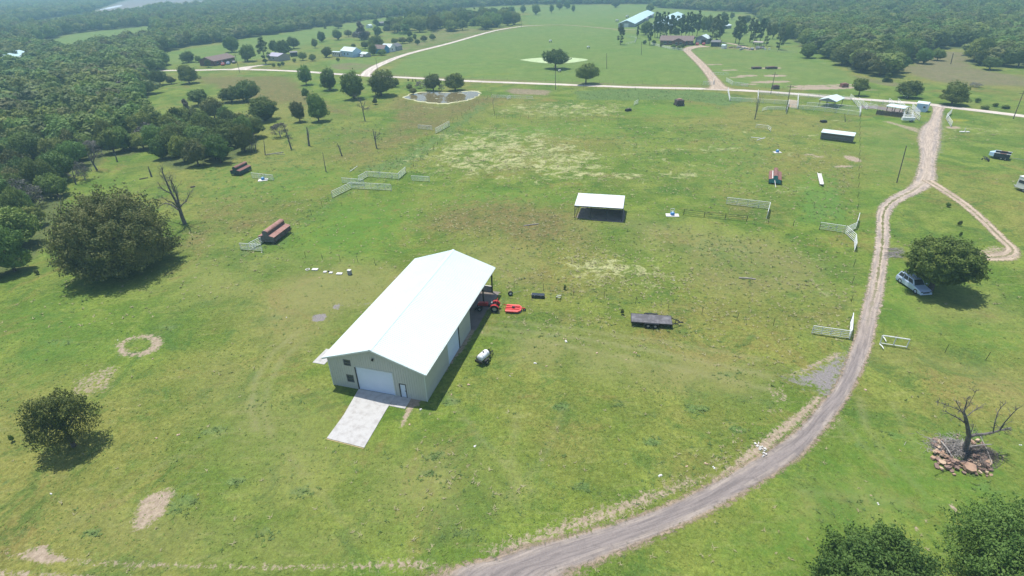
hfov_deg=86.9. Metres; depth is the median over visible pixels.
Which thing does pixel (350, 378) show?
window
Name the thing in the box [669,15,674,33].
pine tree
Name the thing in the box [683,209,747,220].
pipe fence
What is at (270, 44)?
oak tree
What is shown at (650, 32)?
pine tree
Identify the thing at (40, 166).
oak tree
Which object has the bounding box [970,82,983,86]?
brush
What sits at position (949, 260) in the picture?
oak tree
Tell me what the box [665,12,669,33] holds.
pine tree
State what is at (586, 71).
oak tree
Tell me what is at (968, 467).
rock
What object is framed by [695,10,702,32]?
pine tree
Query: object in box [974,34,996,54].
oak tree
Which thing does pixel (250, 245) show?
pipe gate
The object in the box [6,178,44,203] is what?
oak tree
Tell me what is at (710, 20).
oak tree
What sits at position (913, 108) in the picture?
pipe fence
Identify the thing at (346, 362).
window
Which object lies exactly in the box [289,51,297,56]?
garden shed
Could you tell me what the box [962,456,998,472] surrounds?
brush pile
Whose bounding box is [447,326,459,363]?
overhead door
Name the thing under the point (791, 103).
tan lot
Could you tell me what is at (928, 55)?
oak tree
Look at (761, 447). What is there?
rubble
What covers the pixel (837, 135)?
feed shed
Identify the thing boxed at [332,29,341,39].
oak tree
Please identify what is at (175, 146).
oak tree
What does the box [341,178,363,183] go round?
pipe gate
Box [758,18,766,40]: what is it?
pine tree
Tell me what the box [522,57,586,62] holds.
green pond
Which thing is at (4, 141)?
oak tree
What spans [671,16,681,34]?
pine tree
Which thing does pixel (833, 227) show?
pipe gate
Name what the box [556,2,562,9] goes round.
oak tree
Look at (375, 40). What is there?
oak tree
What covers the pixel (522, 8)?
oak tree
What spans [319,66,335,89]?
oak tree
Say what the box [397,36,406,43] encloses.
field shrub
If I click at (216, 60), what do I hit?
ranch house
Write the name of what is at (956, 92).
oak tree
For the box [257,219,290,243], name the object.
creep feeder
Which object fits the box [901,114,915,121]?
squeeze chute
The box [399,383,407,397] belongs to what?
entry door
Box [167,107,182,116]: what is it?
oak tree
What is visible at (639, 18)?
poultry house
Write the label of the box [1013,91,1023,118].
utility pole
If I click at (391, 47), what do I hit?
white cabin
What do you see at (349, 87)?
oak tree
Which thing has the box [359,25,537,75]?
dirt road
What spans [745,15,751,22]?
oak tree
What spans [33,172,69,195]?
oak tree
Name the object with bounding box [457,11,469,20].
oak tree
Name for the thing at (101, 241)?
oak tree
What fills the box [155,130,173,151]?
oak tree
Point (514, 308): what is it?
rotary mower
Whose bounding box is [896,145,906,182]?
utility pole
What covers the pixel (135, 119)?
oak tree
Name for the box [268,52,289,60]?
cottage
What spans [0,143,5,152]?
oak tree
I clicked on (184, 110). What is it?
oak tree
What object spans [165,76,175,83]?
oak tree
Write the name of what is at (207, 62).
round bush
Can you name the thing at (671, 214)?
waterer
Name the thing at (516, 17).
oak tree
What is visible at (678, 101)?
feed wagon
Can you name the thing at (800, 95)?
pipe fence
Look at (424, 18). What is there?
oak tree
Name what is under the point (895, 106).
pen shelter
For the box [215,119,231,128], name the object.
oak tree
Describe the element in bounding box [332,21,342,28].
oak tree
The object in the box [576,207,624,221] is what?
shed floor
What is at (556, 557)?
gravel driveway road
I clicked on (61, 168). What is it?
oak tree
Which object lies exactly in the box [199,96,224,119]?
oak tree
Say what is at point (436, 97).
pond water
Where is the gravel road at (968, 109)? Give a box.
[156,69,1023,116]
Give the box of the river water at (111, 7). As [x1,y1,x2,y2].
[100,5,121,9]
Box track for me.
[922,180,1021,260]
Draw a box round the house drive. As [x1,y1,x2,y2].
[682,45,734,89]
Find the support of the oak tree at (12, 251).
on the ground at (960, 166)
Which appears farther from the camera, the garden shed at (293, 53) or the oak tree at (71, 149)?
the garden shed at (293, 53)
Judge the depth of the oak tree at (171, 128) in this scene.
153.15 m
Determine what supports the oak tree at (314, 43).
on the ground at (960, 166)
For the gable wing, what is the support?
on the ground at (960, 166)
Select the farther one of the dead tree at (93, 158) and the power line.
the power line
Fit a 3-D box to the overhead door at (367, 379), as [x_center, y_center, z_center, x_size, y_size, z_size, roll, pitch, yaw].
[-15.833,10.786,62.659,4.900,3.460,0.150,7,31,14]
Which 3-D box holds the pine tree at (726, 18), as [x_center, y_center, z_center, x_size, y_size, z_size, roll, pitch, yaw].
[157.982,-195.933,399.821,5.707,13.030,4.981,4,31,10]
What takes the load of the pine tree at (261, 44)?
on the ground at (960, 166)
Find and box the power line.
[804,85,992,91]
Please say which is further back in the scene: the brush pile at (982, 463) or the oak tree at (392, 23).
the oak tree at (392, 23)
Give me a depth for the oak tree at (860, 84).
197.09 m
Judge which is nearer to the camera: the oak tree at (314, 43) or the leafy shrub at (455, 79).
the leafy shrub at (455, 79)
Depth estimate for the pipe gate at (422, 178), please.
127.91 m
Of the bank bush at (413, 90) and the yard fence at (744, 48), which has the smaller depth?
the bank bush at (413, 90)
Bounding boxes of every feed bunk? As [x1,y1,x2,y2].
[765,66,777,68]
[817,173,823,185]
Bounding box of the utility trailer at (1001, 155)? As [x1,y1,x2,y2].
[989,150,1022,160]
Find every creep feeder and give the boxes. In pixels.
[230,161,251,175]
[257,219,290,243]
[768,167,781,184]
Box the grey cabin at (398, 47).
[393,43,402,50]
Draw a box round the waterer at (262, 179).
[258,177,267,181]
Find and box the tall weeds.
[7,81,1022,575]
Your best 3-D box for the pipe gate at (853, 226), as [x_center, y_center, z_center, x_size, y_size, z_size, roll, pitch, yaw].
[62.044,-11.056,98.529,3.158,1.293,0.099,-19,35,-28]
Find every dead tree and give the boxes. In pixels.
[66,167,83,184]
[73,161,91,179]
[83,140,101,154]
[86,142,103,170]
[156,165,193,223]
[269,123,287,136]
[283,123,293,148]
[306,127,310,145]
[353,95,369,120]
[373,130,382,148]
[754,93,762,118]
[936,386,1022,451]
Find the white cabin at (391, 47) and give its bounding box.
[383,43,395,51]
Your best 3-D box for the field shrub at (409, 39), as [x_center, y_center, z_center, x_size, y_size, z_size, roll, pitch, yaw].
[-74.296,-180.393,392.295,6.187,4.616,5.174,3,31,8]
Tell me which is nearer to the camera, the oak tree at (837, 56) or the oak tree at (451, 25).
the oak tree at (837, 56)
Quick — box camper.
[332,51,341,56]
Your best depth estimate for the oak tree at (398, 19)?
487.69 m
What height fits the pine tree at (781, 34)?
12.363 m
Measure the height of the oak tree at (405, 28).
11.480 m
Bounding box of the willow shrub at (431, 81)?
[422,72,441,90]
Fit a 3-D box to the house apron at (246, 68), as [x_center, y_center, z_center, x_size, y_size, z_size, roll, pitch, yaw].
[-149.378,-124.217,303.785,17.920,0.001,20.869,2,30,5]
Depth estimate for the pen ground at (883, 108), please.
181.44 m
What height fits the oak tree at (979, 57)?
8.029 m
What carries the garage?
on the ground at (960, 166)
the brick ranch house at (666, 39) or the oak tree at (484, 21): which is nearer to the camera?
the brick ranch house at (666, 39)
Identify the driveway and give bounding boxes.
[327,389,395,447]
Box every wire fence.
[405,94,491,170]
[518,282,808,329]
[857,117,860,219]
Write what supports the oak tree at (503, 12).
on the ground at (960, 166)
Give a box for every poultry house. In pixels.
[2,50,23,59]
[618,10,653,26]
[653,12,681,28]
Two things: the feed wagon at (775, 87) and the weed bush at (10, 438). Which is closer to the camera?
the weed bush at (10, 438)
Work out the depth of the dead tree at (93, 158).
140.04 m
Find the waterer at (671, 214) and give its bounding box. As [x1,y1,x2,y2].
[665,208,678,216]
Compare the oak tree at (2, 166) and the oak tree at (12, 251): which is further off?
the oak tree at (2, 166)
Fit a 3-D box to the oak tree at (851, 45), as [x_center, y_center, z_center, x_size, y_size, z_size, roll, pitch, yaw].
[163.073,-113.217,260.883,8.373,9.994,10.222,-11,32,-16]
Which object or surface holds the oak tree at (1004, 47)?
on the ground at (960, 166)
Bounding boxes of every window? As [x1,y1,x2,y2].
[343,359,350,365]
[346,374,354,382]
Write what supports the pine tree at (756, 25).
on the ground at (960, 166)
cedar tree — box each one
[181,98,190,108]
[351,21,369,39]
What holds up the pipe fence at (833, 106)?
on the ground at (960, 166)
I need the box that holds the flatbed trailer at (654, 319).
[631,313,683,328]
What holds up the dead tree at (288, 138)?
on the ground at (960, 166)
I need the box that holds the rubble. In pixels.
[754,442,766,456]
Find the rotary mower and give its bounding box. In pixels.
[504,304,525,312]
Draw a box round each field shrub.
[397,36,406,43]
[406,37,413,41]
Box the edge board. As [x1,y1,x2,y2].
[327,439,363,448]
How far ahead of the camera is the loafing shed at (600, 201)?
106.76 m
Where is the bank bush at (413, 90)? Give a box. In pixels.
[410,88,416,93]
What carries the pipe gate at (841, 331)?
on the ground at (960, 166)
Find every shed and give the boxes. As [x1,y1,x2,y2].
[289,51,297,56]
[360,52,370,56]
[375,45,388,53]
[574,193,624,220]
[711,40,721,46]
[820,129,855,141]
[916,101,930,111]
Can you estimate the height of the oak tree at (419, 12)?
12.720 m
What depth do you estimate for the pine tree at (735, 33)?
342.64 m
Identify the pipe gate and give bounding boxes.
[239,243,262,250]
[249,237,262,248]
[251,173,273,179]
[331,182,350,197]
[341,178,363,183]
[351,182,391,190]
[367,171,398,178]
[411,175,429,181]
[726,197,768,208]
[811,325,851,337]
[819,222,845,231]
[845,226,855,240]
[846,222,857,232]
[849,313,853,338]
[854,234,856,248]
[879,335,909,347]
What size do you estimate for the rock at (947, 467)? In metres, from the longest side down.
0.615 x 0.458 x 0.223 m
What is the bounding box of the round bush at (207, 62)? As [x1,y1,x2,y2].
[204,59,210,67]
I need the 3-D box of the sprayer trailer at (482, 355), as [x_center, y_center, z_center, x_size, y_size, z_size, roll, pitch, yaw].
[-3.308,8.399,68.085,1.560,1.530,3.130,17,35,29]
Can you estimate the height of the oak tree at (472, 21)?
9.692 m
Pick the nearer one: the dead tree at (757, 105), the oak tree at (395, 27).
the dead tree at (757, 105)
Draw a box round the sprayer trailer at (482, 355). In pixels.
[475,349,492,364]
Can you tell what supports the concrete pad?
on the ground at (960, 166)
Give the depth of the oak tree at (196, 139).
147.83 m
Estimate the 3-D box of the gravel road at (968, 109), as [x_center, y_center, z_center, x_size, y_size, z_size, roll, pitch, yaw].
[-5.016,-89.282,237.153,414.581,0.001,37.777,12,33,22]
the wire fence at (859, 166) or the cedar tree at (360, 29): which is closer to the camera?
the wire fence at (859, 166)
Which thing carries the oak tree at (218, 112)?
on the ground at (960, 166)
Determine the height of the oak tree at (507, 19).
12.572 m
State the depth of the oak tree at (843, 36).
284.85 m
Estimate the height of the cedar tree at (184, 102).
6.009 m
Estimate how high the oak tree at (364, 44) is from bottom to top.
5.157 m
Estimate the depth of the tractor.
77.99 m
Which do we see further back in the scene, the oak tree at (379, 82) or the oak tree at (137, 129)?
the oak tree at (379, 82)
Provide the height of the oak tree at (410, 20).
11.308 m
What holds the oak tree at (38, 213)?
on the ground at (960, 166)
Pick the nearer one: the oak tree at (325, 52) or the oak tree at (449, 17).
the oak tree at (325, 52)
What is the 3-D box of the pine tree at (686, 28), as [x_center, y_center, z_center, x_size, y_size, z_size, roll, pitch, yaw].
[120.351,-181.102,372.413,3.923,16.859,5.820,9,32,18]
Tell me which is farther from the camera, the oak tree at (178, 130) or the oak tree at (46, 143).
the oak tree at (178, 130)
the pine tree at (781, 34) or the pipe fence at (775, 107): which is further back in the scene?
the pine tree at (781, 34)
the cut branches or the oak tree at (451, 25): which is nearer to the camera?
the cut branches
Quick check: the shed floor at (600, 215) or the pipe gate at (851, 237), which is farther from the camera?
the shed floor at (600, 215)
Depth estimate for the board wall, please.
171.49 m
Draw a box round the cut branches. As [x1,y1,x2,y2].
[883,247,904,258]
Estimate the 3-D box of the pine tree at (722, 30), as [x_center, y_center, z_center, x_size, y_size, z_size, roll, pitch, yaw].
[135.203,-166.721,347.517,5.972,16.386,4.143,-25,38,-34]
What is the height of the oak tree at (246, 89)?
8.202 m
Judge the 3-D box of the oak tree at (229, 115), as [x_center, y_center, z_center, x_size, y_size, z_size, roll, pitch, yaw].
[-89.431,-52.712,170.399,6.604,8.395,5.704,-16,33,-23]
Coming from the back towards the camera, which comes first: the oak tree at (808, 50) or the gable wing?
the gable wing
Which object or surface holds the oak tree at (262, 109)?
on the ground at (960, 166)
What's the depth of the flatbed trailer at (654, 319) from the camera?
73.99 m
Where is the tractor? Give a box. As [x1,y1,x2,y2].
[475,298,499,312]
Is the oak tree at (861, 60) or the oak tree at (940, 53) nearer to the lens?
the oak tree at (861, 60)
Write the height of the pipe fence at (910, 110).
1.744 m
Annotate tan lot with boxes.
[788,99,796,107]
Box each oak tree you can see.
[0,136,9,152]
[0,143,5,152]
[0,164,20,171]
[0,164,21,182]
[0,173,11,193]
[0,173,30,190]
[0,185,34,208]
[0,190,35,205]
[0,205,43,242]
[0,225,32,271]
[5,130,45,160]
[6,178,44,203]
[8,130,36,158]
[11,385,105,452]
[16,153,59,185]
[18,205,45,221]
[31,176,192,284]
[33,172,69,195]
[34,136,67,155]
[35,151,73,177]
[51,127,78,143]
[51,139,87,165]
[59,128,81,154]
[73,132,97,147]
[75,142,91,160]
[92,117,115,141]
[93,129,121,152]
[105,126,134,150]
[125,111,157,133]
[127,132,147,148]
[131,122,153,136]
[140,123,162,144]
[146,133,168,158]
[149,68,167,84]
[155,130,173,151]
[157,110,176,128]
[160,124,179,136]
[161,122,178,129]
[164,122,184,136]
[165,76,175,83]
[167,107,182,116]
[167,132,186,161]
[176,63,201,82]
[176,106,187,113]
[177,121,192,135]
[178,50,193,61]
[180,138,206,165]
[181,108,202,122]
[182,122,206,138]
[186,89,207,103]
[186,137,200,143]
[188,106,200,121]
[188,111,209,126]
[188,129,203,138]
[192,117,212,128]
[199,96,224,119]
[199,129,228,158]
[200,116,215,127]
[201,134,233,162]
[214,105,233,119]
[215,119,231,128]
[216,127,232,144]
[217,85,240,101]
[217,108,236,120]
[222,34,239,51]
[228,122,255,151]
[230,79,261,101]
[232,112,254,135]
[238,44,256,61]
[245,95,278,120]
[246,115,265,136]
[268,40,275,52]
[273,39,291,52]
[287,35,299,47]
[288,100,305,121]
[297,52,306,59]
[297,63,311,84]
[301,88,308,95]
[306,91,329,120]
[308,54,315,60]
[311,38,317,46]
[317,31,325,41]
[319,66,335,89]
[320,47,331,56]
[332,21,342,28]
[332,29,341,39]
[339,68,364,98]
[344,29,351,36]
[360,41,368,46]
[366,35,383,44]
[366,69,395,95]
[367,42,377,54]
[372,26,382,34]
[382,15,390,30]
[387,20,397,31]
[390,23,401,32]
[394,16,403,23]
[398,19,410,33]
[399,17,415,26]
[404,10,416,18]
[410,18,426,31]
[415,16,426,21]
[416,9,426,16]
[425,14,439,27]
[429,20,438,29]
[443,13,456,29]
[444,19,458,30]
[451,7,458,14]
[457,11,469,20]
[457,19,467,29]
[467,15,476,25]
[476,15,491,29]
[478,9,487,14]
[482,11,498,16]
[491,14,502,26]
[497,9,511,17]
[501,12,511,25]
[512,12,521,24]
[520,5,525,12]
[532,4,540,13]
[541,48,571,68]
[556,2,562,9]
[563,0,570,7]
[575,61,599,83]
[611,0,620,7]
[640,21,650,34]
[646,3,654,10]
[701,15,707,30]
[706,14,712,31]
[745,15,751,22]
[769,23,778,38]
[782,23,790,42]
[789,22,796,37]
[799,42,817,57]
[802,514,954,575]
[829,46,841,57]
[831,46,857,64]
[834,33,851,42]
[841,43,857,63]
[850,45,866,68]
[852,50,876,71]
[852,77,870,95]
[868,54,892,75]
[881,38,893,51]
[882,68,893,81]
[891,46,908,56]
[894,37,915,55]
[895,80,924,97]
[896,232,992,290]
[915,48,935,63]
[920,481,1023,575]
[933,47,946,59]
[937,80,971,104]
[962,36,997,60]
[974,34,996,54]
[975,47,990,64]
[982,56,1004,69]
[1000,43,1018,64]
[1013,46,1023,66]
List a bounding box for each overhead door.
[354,366,396,395]
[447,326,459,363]
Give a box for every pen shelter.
[819,94,843,106]
[886,104,910,112]
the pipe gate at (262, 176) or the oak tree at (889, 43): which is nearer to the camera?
the pipe gate at (262, 176)
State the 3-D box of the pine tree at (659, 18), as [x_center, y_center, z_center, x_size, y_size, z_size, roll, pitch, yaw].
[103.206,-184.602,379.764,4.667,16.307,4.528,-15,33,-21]
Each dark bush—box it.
[377,49,386,54]
[393,78,399,85]
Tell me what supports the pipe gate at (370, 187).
on the ground at (960, 166)
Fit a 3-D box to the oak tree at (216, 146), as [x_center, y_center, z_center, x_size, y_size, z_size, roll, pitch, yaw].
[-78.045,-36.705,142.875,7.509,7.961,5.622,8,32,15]
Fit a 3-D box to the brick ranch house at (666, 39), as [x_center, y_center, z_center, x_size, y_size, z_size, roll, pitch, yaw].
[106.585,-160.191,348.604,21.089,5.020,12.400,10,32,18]
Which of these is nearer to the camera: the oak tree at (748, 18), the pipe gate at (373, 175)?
the pipe gate at (373, 175)
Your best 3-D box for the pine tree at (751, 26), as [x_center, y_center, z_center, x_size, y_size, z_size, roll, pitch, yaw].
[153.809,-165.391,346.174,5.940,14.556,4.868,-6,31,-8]
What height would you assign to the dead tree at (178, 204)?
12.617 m
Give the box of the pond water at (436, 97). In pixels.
[404,91,480,102]
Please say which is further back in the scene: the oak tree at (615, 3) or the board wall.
the oak tree at (615, 3)
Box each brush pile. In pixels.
[904,430,992,460]
[935,437,1008,470]
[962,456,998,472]
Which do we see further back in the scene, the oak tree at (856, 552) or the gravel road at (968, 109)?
the gravel road at (968, 109)
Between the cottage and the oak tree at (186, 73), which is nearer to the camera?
the oak tree at (186, 73)
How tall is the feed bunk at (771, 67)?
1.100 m
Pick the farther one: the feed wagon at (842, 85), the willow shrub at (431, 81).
the willow shrub at (431, 81)
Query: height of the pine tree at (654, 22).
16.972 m
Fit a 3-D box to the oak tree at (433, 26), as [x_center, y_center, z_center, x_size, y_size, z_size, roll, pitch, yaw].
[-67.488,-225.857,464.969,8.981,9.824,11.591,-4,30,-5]
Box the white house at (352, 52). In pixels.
[340,46,361,57]
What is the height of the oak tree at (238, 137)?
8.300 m
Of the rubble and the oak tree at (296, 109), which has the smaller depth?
the rubble
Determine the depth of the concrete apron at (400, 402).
61.86 m
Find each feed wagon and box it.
[674,98,684,105]
[771,85,779,89]
[839,83,848,87]
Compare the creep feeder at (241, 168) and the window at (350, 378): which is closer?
the window at (350, 378)
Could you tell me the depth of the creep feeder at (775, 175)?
121.10 m
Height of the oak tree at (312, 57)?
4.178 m
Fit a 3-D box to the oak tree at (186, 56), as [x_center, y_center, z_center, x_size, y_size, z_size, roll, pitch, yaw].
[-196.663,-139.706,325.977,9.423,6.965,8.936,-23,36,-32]
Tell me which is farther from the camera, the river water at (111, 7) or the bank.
the river water at (111, 7)
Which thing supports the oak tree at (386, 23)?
on the ground at (960, 166)
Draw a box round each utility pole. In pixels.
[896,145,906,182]
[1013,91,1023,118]
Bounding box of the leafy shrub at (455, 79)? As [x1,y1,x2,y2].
[442,72,464,90]
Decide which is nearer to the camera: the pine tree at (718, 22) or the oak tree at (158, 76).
the oak tree at (158, 76)
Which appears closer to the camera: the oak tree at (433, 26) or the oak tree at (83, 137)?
the oak tree at (83, 137)
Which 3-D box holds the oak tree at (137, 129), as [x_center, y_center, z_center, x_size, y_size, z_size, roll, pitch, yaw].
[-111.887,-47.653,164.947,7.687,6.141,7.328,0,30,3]
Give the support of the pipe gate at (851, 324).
on the ground at (960, 166)
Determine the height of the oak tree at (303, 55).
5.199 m
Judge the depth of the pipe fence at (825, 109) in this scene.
178.72 m
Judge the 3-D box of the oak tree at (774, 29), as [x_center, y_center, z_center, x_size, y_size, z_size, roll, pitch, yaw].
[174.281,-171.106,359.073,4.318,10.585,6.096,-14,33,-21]
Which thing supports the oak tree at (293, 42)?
on the ground at (960, 166)
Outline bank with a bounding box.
[402,90,480,103]
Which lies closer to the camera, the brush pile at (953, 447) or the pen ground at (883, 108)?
the brush pile at (953, 447)
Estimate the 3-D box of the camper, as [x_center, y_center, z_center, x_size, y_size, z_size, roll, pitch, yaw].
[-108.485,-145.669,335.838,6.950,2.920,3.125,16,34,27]
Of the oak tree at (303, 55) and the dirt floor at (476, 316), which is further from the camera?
the oak tree at (303, 55)
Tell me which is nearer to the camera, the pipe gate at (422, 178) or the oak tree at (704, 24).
the pipe gate at (422, 178)
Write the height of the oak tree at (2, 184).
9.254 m
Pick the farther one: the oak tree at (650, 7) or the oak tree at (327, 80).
the oak tree at (650, 7)
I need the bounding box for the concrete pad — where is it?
[313,349,328,364]
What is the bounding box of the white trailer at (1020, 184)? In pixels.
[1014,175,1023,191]
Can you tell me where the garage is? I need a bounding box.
[695,34,710,43]
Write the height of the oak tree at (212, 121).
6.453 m
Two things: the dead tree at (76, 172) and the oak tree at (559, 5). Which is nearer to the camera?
the dead tree at (76, 172)
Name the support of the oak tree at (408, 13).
on the ground at (960, 166)
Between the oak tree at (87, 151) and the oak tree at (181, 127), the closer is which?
the oak tree at (87, 151)
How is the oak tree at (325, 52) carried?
on the ground at (960, 166)
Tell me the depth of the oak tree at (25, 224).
99.05 m
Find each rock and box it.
[939,459,945,464]
[940,451,949,458]
[944,465,951,469]
[963,462,976,472]
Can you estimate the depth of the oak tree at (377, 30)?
439.41 m
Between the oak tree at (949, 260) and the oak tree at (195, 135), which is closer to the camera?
the oak tree at (949, 260)
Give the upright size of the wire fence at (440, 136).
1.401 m
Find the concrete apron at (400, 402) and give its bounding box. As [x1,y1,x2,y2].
[389,396,410,408]
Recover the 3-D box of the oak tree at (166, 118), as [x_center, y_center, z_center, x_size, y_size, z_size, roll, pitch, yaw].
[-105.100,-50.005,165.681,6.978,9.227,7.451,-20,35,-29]
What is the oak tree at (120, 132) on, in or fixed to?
on the ground at (960, 166)
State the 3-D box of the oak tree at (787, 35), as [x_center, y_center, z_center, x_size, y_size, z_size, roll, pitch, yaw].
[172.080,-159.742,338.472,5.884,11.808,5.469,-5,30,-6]
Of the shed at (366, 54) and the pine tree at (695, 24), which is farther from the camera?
the pine tree at (695, 24)
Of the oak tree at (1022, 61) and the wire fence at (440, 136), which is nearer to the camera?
the wire fence at (440, 136)
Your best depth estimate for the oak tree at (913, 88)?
191.92 m
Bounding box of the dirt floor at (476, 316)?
[469,291,499,329]
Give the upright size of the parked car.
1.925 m
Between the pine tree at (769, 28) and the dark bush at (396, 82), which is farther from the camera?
the pine tree at (769, 28)
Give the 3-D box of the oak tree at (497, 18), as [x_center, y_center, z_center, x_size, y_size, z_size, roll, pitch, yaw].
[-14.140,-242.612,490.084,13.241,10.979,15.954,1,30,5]
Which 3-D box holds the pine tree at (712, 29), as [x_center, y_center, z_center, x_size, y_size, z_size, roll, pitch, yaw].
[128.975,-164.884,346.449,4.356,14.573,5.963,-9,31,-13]
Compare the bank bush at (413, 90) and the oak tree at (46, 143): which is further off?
the bank bush at (413, 90)
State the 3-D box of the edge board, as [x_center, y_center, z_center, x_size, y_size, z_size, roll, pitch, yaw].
[-17.557,16.312,56.640,4.605,0.100,0.100,8,32,16]
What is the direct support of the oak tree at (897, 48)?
on the ground at (960, 166)
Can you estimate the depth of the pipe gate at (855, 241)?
92.97 m
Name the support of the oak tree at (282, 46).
on the ground at (960, 166)
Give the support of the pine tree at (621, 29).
on the ground at (960, 166)
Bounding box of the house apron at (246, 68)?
[228,64,267,69]
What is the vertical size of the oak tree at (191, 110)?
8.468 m
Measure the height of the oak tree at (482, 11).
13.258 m
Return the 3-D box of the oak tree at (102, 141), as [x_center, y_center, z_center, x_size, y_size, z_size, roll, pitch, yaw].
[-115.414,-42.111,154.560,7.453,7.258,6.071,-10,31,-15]
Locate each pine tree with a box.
[255,37,269,63]
[617,24,624,44]
[647,23,652,44]
[653,11,658,32]
[655,13,661,37]
[661,11,666,32]
[662,23,667,34]
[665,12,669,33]
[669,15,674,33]
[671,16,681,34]
[679,14,685,35]
[684,12,689,35]
[687,11,694,32]
[691,14,697,35]
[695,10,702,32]
[709,19,716,40]
[712,14,723,39]
[718,15,725,37]
[723,14,729,28]
[732,16,741,42]
[735,16,746,44]
[746,17,754,41]
[751,20,760,43]
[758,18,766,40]
[764,23,771,44]
[776,27,785,49]
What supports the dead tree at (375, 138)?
on the ground at (960, 166)
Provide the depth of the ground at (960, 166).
76.30 m
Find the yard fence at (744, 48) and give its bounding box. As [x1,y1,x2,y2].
[690,47,794,52]
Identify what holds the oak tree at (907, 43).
on the ground at (960, 166)
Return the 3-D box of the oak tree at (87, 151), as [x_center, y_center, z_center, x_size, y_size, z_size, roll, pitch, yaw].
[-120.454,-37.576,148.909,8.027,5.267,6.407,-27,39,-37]
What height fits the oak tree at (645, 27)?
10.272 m
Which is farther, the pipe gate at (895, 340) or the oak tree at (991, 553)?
the pipe gate at (895, 340)
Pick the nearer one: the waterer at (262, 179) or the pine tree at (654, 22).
the waterer at (262, 179)
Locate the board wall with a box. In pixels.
[876,109,903,117]
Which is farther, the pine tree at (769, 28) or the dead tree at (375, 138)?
the pine tree at (769, 28)
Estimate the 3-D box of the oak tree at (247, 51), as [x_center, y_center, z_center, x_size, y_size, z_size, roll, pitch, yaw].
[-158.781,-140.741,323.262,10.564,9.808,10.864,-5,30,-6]
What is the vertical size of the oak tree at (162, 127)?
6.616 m
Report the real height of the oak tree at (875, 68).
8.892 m
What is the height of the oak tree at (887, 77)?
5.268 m
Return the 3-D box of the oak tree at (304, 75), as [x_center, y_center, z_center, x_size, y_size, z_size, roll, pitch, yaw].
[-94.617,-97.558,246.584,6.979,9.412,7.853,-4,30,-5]
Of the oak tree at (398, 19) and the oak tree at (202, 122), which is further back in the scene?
the oak tree at (398, 19)
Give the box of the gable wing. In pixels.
[672,37,685,45]
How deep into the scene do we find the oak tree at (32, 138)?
144.45 m
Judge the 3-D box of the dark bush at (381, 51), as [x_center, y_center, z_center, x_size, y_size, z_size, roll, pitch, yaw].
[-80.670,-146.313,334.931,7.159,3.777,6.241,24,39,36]
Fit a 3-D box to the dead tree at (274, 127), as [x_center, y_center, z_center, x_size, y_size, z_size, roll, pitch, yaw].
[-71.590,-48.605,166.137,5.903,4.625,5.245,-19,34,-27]
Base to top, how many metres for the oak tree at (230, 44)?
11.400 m
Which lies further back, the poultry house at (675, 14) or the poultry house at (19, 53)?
the poultry house at (675, 14)
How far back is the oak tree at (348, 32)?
442.08 m
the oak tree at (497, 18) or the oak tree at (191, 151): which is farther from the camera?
the oak tree at (497, 18)
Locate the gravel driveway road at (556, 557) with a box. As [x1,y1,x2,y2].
[429,106,943,575]
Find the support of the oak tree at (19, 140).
on the ground at (960, 166)
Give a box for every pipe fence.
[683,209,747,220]
[730,97,797,104]
[762,106,784,110]
[766,91,851,100]
[791,105,859,115]
[806,102,861,110]
[897,98,920,119]
[911,104,920,114]
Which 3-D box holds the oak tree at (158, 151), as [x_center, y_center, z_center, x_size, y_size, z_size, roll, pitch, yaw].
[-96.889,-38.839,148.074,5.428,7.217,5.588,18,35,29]
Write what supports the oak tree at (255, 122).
on the ground at (960, 166)
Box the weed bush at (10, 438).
[7,435,13,440]
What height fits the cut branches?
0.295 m
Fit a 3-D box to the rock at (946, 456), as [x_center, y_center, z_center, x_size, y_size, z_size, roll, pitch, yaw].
[42.633,16.498,53.130,1.045,0.212,0.783,33,24,27]
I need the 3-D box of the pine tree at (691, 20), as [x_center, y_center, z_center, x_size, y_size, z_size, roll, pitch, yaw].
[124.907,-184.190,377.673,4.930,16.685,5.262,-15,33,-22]
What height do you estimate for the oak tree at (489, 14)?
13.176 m
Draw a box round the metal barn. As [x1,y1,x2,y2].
[321,249,495,401]
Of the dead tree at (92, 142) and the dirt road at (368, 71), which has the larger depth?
the dirt road at (368, 71)
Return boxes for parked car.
[896,271,931,294]
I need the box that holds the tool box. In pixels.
[531,293,544,298]
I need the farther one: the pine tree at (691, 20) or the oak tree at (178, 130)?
the pine tree at (691, 20)
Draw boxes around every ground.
[0,0,1023,575]
[861,105,902,112]
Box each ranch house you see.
[198,53,234,65]
[659,35,694,44]
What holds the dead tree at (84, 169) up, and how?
on the ground at (960, 166)
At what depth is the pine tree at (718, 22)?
338.50 m
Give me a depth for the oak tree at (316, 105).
180.72 m
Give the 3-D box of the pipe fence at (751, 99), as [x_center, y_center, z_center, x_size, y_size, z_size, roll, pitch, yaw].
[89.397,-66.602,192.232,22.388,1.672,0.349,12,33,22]
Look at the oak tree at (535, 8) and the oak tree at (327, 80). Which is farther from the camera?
the oak tree at (535, 8)

